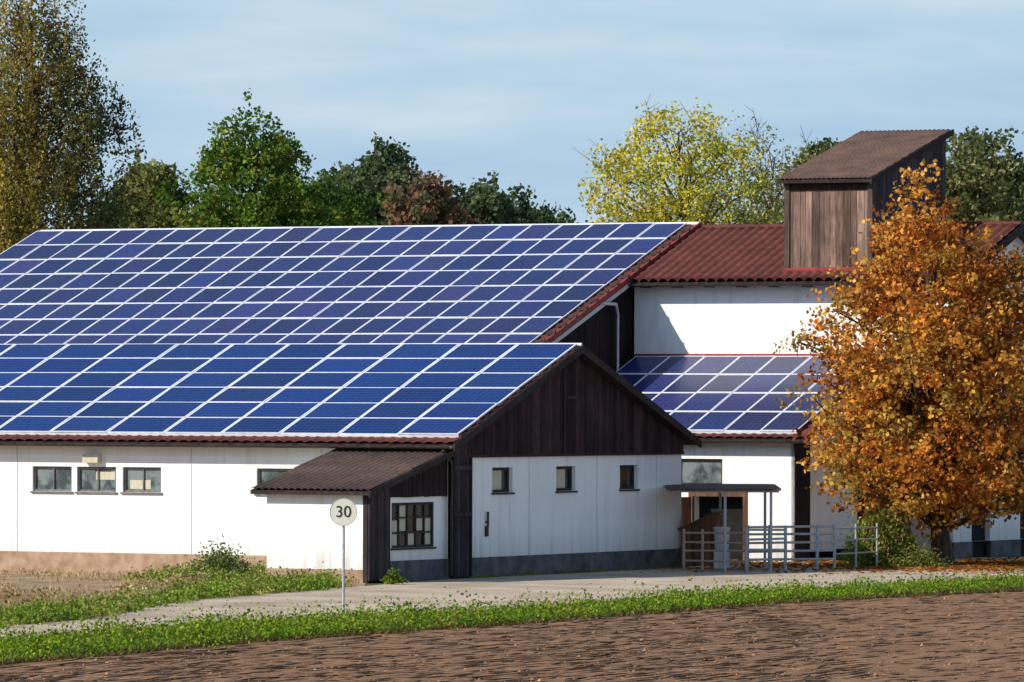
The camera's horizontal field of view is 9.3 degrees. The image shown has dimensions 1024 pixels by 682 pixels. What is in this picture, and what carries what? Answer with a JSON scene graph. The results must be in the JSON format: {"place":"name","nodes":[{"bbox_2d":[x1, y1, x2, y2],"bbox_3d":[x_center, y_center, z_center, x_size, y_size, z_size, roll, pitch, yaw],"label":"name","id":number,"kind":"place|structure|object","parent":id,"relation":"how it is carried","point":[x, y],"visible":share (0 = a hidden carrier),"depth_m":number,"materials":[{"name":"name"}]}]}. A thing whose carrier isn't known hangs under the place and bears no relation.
{"place":"outdoors","nodes":[
{"label":"outdoors","id":0,"kind":"place"},
{"bbox_2d":[0,567,356,608],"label":"dry meadow grass","id":1,"kind":"structure","parent":0,"point":[74,575],"depth_m":146.30,"materials":[{"name":"beige plant"}]},
{"bbox_2d":[0,586,362,637],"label":"gravel road","id":2,"kind":"structure","parent":0,"point":[307,597],"depth_m":129.78,"materials":[{"name":"grey gravel"}]},
{"bbox_2d":[0,571,365,624],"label":"dry grass strip","id":3,"kind":"object","parent":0,"point":[40,581],"visible":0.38,"depth_m":146.50,"materials":[{"name":"beige plant"}]},
{"bbox_2d":[0,0,1023,229],"label":"sky","id":4,"kind":"structure","parent":0,"point":[474,88],"materials":[{"name":"blue"}]},
{"bbox_2d":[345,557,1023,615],"bbox_3d":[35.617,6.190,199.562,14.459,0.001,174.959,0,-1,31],"label":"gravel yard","id":5,"kind":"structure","parent":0,"point":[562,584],"depth_m":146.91,"materials":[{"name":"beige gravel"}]},
{"bbox_2d":[330,498,356,613],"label":"traffic sign","id":6,"kind":"object","parent":5,"relation":"on","point":[343,512],"visible":1,"depth_m":123.93,"materials":[{"name":"metal"}]},
{"bbox_2d":[380,567,408,583],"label":"weed bush","id":7,"kind":"object","parent":5,"relation":"on","point":[394,577],"visible":1,"depth_m":145.60,"materials":[{"name":"green plant"}]},
{"bbox_2d":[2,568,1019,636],"bbox_3d":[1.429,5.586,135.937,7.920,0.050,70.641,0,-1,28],"label":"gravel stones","id":8,"kind":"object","parent":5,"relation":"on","point":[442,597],"visible":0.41,"depth_m":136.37,"materials":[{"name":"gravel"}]},
{"bbox_2d":[469,566,688,577],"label":"gable weeds","id":9,"kind":"object","parent":5,"relation":"on","point":[536,573],"visible":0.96,"depth_m":154.90,"materials":[{"name":"green plant"}]},
{"bbox_2d":[677,511,723,566],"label":"wooden feed box","id":10,"kind":"object","parent":5,"relation":"on","point":[707,523],"visible":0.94,"depth_m":160.13,"materials":[{"name":"brown wood"}]},
{"bbox_2d":[682,529,744,569],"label":"metal fence","id":11,"kind":"object","parent":5,"relation":"on","point":[702,550],"visible":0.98,"depth_m":157.94,"materials":[{"name":"grey metal"}]},
{"bbox_2d":[665,484,780,570],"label":"shelter canopy","id":12,"kind":"object","parent":5,"relation":"on","point":[760,488],"visible":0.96,"depth_m":157.05,"materials":[{"name":"metal"}]},
{"bbox_2d":[745,525,786,570],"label":"metal fence","id":13,"kind":"object","parent":5,"relation":"on","point":[747,549],"visible":0.97,"depth_m":157.55,"materials":[{"name":"metal"}]},
{"bbox_2d":[746,524,835,569],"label":"metal gate","id":14,"kind":"structure","parent":5,"relation":"on","point":[817,550],"depth_m":158.72,"materials":[{"name":"metal"}]},
{"bbox_2d":[639,555,1023,575],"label":"fallen leaves","id":15,"kind":"object","parent":5,"relation":"on","point":[979,564],"visible":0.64,"depth_m":160.48,"materials":[{"name":"orange plant"}]},
{"bbox_2d":[836,494,873,565],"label":"weed bush","id":16,"kind":"object","parent":5,"relation":"on","point":[860,559],"visible":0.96,"depth_m":161.46,"materials":[{"name":"green plant"}]},
{"bbox_2d":[836,523,877,566],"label":"metal fence","id":17,"kind":"object","parent":5,"relation":"on","point":[856,539],"visible":1,"depth_m":160.14,"materials":[{"name":"metal"}]},
{"bbox_2d":[860,507,917,566],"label":"ivy covered stump","id":18,"kind":"object","parent":5,"relation":"on","point":[890,528],"visible":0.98,"depth_m":161.49,"materials":[{"name":"green plant"}]},
{"bbox_2d":[877,536,954,566],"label":"weed bush","id":19,"kind":"object","parent":5,"relation":"on","point":[917,558],"visible":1,"depth_m":160.98,"materials":[{"name":"green plant"}]},
{"bbox_2d":[364,552,1023,585],"bbox_3d":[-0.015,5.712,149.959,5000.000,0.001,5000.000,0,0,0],"label":"ground","id":20,"kind":"structure","parent":0,"point":[375,583],"depth_m":148.41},
{"bbox_2d":[0,593,95,608],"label":"bare soil patch","id":21,"kind":"object","parent":20,"relation":"on","point":[13,600],"visible":0.12,"depth_m":135.14,"materials":[{"name":"brown soil"}]},
{"bbox_2d":[0,0,144,253],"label":"weeping birch tree","id":22,"kind":"object","parent":20,"relation":"on","point":[23,182],"visible":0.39,"depth_m":219.00,"materials":[{"name":"green plant"}]},
{"bbox_2d":[0,568,247,605],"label":"dry tufts","id":23,"kind":"object","parent":20,"relation":"on","point":[132,587],"visible":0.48,"depth_m":138.57,"materials":[{"name":"beige plant"}]},
{"bbox_2d":[122,558,270,581],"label":"wall weeds","id":24,"kind":"object","parent":23,"relation":"on","point":[169,573],"depth_m":148.30,"materials":[{"name":"green plant"}]},
{"bbox_2d":[182,534,264,576],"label":"weed bush","id":25,"kind":"object","parent":23,"relation":"on","point":[226,560],"visible":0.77,"depth_m":148.94,"materials":[{"name":"green plant"}]},
{"bbox_2d":[250,563,272,576],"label":"weed bush","id":26,"kind":"object","parent":23,"relation":"on","point":[262,571],"visible":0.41,"depth_m":148.65,"materials":[{"name":"green plant"}]},
{"bbox_2d":[237,572,333,579],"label":"annex weeds","id":27,"kind":"object","parent":23,"relation":"on","point":[269,575],"visible":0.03,"depth_m":147.17,"materials":[{"name":"green plant"}]},
{"bbox_2d":[84,157,210,228],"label":"olive oak tree","id":28,"kind":"object","parent":20,"relation":"on","point":[149,213],"visible":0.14,"depth_m":261.03,"materials":[{"name":"green plant"}]},
{"bbox_2d":[0,561,359,626],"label":"roadside weeds","id":29,"kind":"object","parent":20,"relation":"on","point":[120,603],"visible":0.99,"depth_m":132.42,"materials":[{"name":"green plant"}]},
{"bbox_2d":[150,88,373,227],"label":"green maple tree","id":30,"kind":"object","parent":20,"relation":"on","point":[272,203],"visible":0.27,"depth_m":230.84,"materials":[{"name":"green plant"}]},
{"bbox_2d":[0,343,701,583],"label":"solar barn","id":31,"kind":"structure","parent":20,"relation":"on","point":[435,461],"depth_m":154.40,"materials":[{"name":"white paint"}]},
{"bbox_2d":[30,466,72,492],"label":"window","id":32,"kind":"structure","parent":31,"relation":"in","point":[47,479],"depth_m":155.57,"materials":[{"name":"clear glass"}]},
{"bbox_2d":[74,467,116,493],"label":"window","id":33,"kind":"structure","parent":31,"relation":"in","point":[91,480],"depth_m":154.92,"materials":[{"name":"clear glass"}]},
{"bbox_2d":[120,467,161,493],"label":"window","id":34,"kind":"structure","parent":31,"relation":"in","point":[137,480],"depth_m":154.28,"materials":[{"name":"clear glass"}]},
{"bbox_2d":[254,468,290,495],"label":"window","id":35,"kind":"structure","parent":31,"relation":"in","point":[264,474],"depth_m":152.56,"materials":[{"name":"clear glass"}]},
{"bbox_2d":[391,502,436,549],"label":"annex window","id":36,"kind":"structure","parent":31,"relation":"in","point":[412,522],"depth_m":148.70,"materials":[{"name":"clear glass"}]},
{"bbox_2d":[450,457,472,577],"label":"sliding door","id":37,"kind":"structure","parent":31,"relation":"in","point":[462,467],"depth_m":150.38,"materials":[{"name":"brown wood"}]},
{"bbox_2d":[491,467,514,494],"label":"window","id":38,"kind":"structure","parent":31,"relation":"in","point":[500,475],"depth_m":152.41,"materials":[{"name":"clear glass"}]},
{"bbox_2d":[555,466,577,492],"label":"window","id":39,"kind":"structure","parent":31,"relation":"in","point":[563,473],"depth_m":155.23,"materials":[{"name":"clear glass"}]},
{"bbox_2d":[619,465,639,490],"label":"window","id":40,"kind":"structure","parent":31,"relation":"in","point":[626,471],"depth_m":158.17,"materials":[{"name":"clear glass"}]},
{"bbox_2d":[310,168,392,225],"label":"green maple tree","id":41,"kind":"object","parent":20,"relation":"on","point":[361,209],"visible":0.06,"depth_m":239.55,"materials":[{"name":"green plant"}]},
{"bbox_2d":[0,222,703,370],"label":"solar barn","id":42,"kind":"structure","parent":20,"relation":"on","point":[527,283],"depth_m":177.93,"materials":[{"name":"blue glass"}]},
{"bbox_2d":[68,125,1023,228],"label":"distant tree row","id":43,"kind":"object","parent":20,"relation":"on","point":[416,198],"visible":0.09,"depth_m":329.04,"materials":[{"name":"green plant"}]},
{"bbox_2d":[572,96,786,224],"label":"yellow ash tree","id":44,"kind":"object","parent":20,"relation":"on","point":[684,206],"visible":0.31,"depth_m":213.97,"materials":[{"name":"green plant"}]},
{"bbox_2d":[707,106,819,223],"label":"bare ash tree","id":45,"kind":"object","parent":20,"relation":"on","point":[772,197],"visible":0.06,"depth_m":221.98,"materials":[{"name":"green plant"}]},
{"bbox_2d":[777,141,836,207],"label":"poplar tree","id":46,"kind":"object","parent":20,"relation":"on","point":[827,145],"depth_m":244.61,"materials":[{"name":"green plant"}]},
{"bbox_2d":[616,129,1023,561],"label":"farm hall","id":47,"kind":"structure","parent":20,"relation":"on","point":[720,310],"depth_m":171.92,"materials":[{"name":"white paint"}]},
{"bbox_2d":[681,492,746,560],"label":"stable door","id":48,"kind":"structure","parent":47,"relation":"in","point":[736,511],"depth_m":167.35,"materials":[{"name":"brown wood"}]},
{"bbox_2d":[971,472,1023,556],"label":"doors","id":49,"kind":"structure","parent":47,"relation":"in","point":[977,533],"depth_m":171.65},
{"bbox_2d":[771,158,1023,563],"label":"autumn maple tree","id":50,"kind":"object","parent":20,"relation":"on","point":[942,452],"visible":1,"depth_m":161.91,"materials":[{"name":"orange plant"}]},
{"bbox_2d":[946,126,1023,221],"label":"poplar tree","id":51,"kind":"object","parent":20,"relation":"on","point":[966,184],"visible":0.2,"depth_m":239.15,"materials":[{"name":"green plant"}]},
{"bbox_2d":[713,527,730,568],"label":"water tub","id":52,"kind":"object","parent":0,"point":[718,555],"visible":0.7,"depth_m":159.37,"materials":[{"name":"grey metal"}]},
{"bbox_2d":[1002,182,1023,223],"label":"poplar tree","id":53,"kind":"object","parent":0,"point":[1021,185],"depth_m":245.86,"materials":[{"name":"green plant"}]},
{"label":"field","id":54,"kind":"structure","parent":0,"visible":0},
{"bbox_2d":[0,591,1023,681],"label":"ploughed furrows","id":55,"kind":"structure","parent":54,"relation":"on","point":[423,648],"depth_m":106.80,"materials":[{"name":"soil"}]},
{"bbox_2d":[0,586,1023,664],"bbox_3d":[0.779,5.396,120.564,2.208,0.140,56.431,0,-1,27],"label":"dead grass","id":56,"kind":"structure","parent":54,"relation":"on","point":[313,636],"depth_m":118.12,"materials":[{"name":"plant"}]},
{"bbox_2d":[0,592,1023,681],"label":"soil clods","id":57,"kind":"object","parent":54,"relation":"on","point":[565,662],"visible":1,"depth_m":106.88,"materials":[{"name":"brown soil"}]},
{"label":"verge","id":58,"kind":"structure","parent":0,"visible":0},
{"bbox_2d":[0,566,1023,665],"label":"verge grass","id":59,"kind":"structure","parent":58,"relation":"on","point":[233,637],"depth_m":119.18,"materials":[{"name":"green plant"}]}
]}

